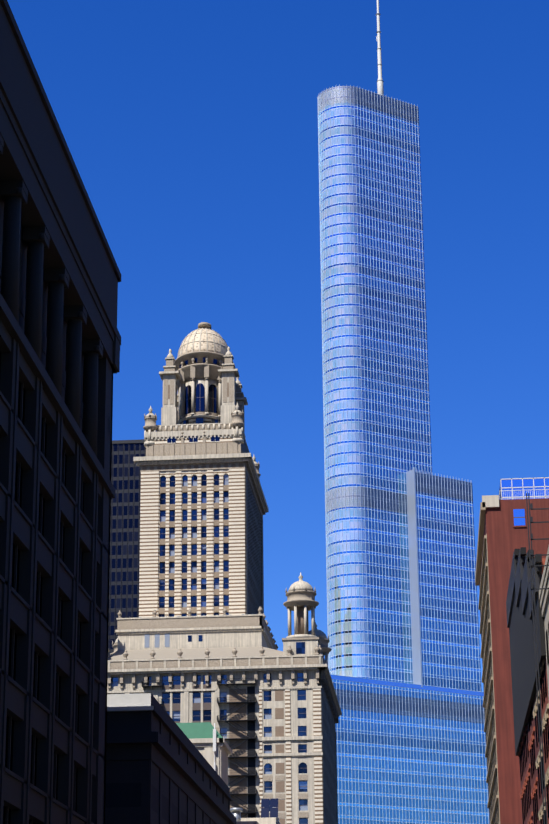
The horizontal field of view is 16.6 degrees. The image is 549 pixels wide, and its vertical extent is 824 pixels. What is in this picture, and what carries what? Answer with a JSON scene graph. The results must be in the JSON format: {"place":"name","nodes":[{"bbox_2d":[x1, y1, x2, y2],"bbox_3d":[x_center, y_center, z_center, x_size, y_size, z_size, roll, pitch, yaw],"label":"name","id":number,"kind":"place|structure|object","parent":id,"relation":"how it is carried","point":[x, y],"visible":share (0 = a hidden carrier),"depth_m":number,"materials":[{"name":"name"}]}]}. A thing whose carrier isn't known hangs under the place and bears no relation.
{"place":"outdoors","nodes":[
{"label":"outdoors","id":0,"kind":"place"},
{"bbox_2d":[108,439,145,657],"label":"building","id":1,"kind":"structure","parent":0,"point":[124,545],"depth_m":540.96,"materials":[{"name":"black"}]},
{"bbox_2d":[176,722,231,785],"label":"building","id":2,"kind":"structure","parent":0,"point":[208,741],"depth_m":214.02,"materials":[{"name":"paint"}]},
{"bbox_2d":[107,322,341,823],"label":"building","id":3,"kind":"structure","parent":0,"point":[195,641],"depth_m":393.05,"materials":[{"name":"beige stone"}]},
{"bbox_2d":[7,0,548,691],"label":"sky","id":4,"kind":"structure","parent":0,"point":[189,128],"materials":[{"name":"blue"}]},
{"bbox_2d":[317,0,489,823],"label":"skyscraper","id":5,"kind":"structure","parent":0,"point":[404,666],"depth_m":683.89,"materials":[{"name":"blue glass"}]},
{"bbox_3d":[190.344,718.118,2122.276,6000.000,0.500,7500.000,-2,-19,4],"label":"ground","id":6,"kind":"structure","parent":0,"visible":0},
{"bbox_2d":[0,0,120,823],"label":"stone building","id":7,"kind":"structure","parent":6,"relation":"on","point":[60,335],"depth_m":108.55,"materials":[{"name":"black stone"}]},
{"bbox_2d":[105,693,235,823],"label":"building","id":8,"kind":"structure","parent":6,"relation":"on","point":[160,769],"depth_m":143.34,"materials":[{"name":"black"}]},
{"bbox_2d":[230,798,279,823],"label":"building","id":9,"kind":"structure","parent":6,"relation":"on","point":[265,818],"depth_m":257.43,"materials":[{"name":"beige paint"}]},
{"bbox_2d":[475,477,548,823],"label":"building","id":10,"kind":"structure","parent":6,"relation":"on","point":[503,531],"depth_m":217.12,"materials":[{"name":"red brick"}]},
{"bbox_2d":[506,547,548,823],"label":"brick building","id":11,"kind":"structure","parent":6,"relation":"on","point":[522,656],"depth_m":133.61,"materials":[{"name":"brown paint"}]},
{"bbox_2d":[526,493,548,823],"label":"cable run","id":12,"kind":"object","parent":11,"relation":"attached to","point":[531,549],"visible":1,"depth_m":99.48,"materials":[{"name":"brick"}]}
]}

